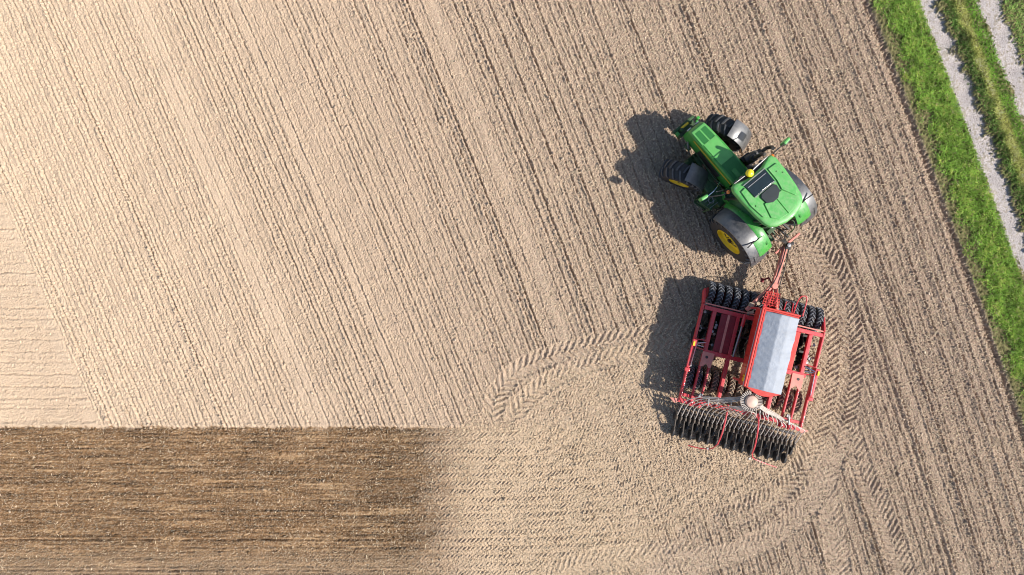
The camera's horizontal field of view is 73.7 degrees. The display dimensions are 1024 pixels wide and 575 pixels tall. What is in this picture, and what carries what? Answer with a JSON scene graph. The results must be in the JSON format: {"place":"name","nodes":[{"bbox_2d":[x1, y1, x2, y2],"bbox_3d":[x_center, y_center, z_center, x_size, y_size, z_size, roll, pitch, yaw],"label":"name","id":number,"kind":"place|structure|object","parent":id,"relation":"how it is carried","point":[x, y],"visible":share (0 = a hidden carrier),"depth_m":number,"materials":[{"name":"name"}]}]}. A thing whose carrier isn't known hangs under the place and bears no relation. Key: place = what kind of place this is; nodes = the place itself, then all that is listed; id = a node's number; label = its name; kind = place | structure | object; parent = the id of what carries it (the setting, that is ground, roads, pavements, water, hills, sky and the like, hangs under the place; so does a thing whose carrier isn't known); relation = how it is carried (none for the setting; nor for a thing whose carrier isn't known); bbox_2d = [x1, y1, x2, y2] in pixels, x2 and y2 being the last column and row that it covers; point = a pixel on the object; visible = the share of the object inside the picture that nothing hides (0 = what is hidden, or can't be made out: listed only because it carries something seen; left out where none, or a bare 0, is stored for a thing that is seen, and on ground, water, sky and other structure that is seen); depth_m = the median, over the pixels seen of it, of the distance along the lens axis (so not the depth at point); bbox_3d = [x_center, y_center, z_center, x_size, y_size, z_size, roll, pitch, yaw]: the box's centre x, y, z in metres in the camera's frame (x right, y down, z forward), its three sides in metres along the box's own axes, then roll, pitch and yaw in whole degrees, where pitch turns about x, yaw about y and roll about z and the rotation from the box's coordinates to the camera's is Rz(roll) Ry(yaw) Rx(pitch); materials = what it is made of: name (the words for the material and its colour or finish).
{"place":"outdoors","nodes":[
{"label":"outdoors","id":0,"kind":"place"},
{"bbox_2d":[0,0,1023,574],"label":"field","id":1,"kind":"structure","parent":0,"point":[158,402],"depth_m":22.77,"materials":[{"name":"soil"}]},
{"bbox_2d":[0,0,1023,574],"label":"soil clods","id":2,"kind":"object","parent":1,"relation":"on","point":[556,314],"visible":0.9,"depth_m":22.75,"materials":[{"name":"brown soil"}]},
{"bbox_2d":[658,114,816,266],"bbox_3d":[7.110,-3.306,21.239,3.240,3.149,5.146,-39,90,0],"label":"tractor","id":3,"kind":"object","parent":1,"relation":"on","point":[764,198],"visible":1,"depth_m":20.90,"materials":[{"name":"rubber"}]},
{"bbox_2d":[670,233,825,467],"bbox_3d":[7.856,1.795,21.527,4.600,2.533,7.632,14,90,0],"label":"seed drill","id":4,"kind":"object","parent":1,"relation":"on","point":[779,327],"visible":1,"depth_m":21.84,"materials":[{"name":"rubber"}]},
{"bbox_2d":[139,0,1023,555],"bbox_3d":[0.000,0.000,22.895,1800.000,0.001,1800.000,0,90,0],"label":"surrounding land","id":5,"kind":"structure","parent":0,"point":[773,246],"depth_m":22.89,"materials":[{"name":"brown soil"}]},
{"bbox_2d":[868,0,1023,431],"bbox_3d":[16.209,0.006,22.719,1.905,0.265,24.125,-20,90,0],"label":"verge grass","id":6,"kind":"structure","parent":0,"point":[955,121],"depth_m":22.70,"materials":[{"name":"green plant"}]},
{"bbox_2d":[916,0,1023,294],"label":"gravel track","id":7,"kind":"structure","parent":0,"point":[952,62],"depth_m":22.78,"materials":[{"name":"grey gravel"}]},
{"bbox_2d":[927,1,1023,204],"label":"gravel weeds","id":8,"kind":"object","parent":7,"relation":"on","point":[996,79],"visible":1,"depth_m":22.71,"materials":[{"name":"green plant"}]},
{"bbox_2d":[942,0,1023,228],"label":"median grass","id":9,"kind":"structure","parent":0,"point":[986,90],"depth_m":22.67,"materials":[{"name":"green plant"}]},
{"bbox_2d":[977,0,1023,115],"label":"gravel track","id":10,"kind":"structure","parent":0,"point":[1003,41],"depth_m":22.78,"materials":[{"name":"grey gravel"}]},
{"bbox_2d":[999,0,1023,63],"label":"verge grass","id":11,"kind":"structure","parent":0,"point":[1018,10],"depth_m":22.71,"materials":[{"name":"green plant"}]}
]}

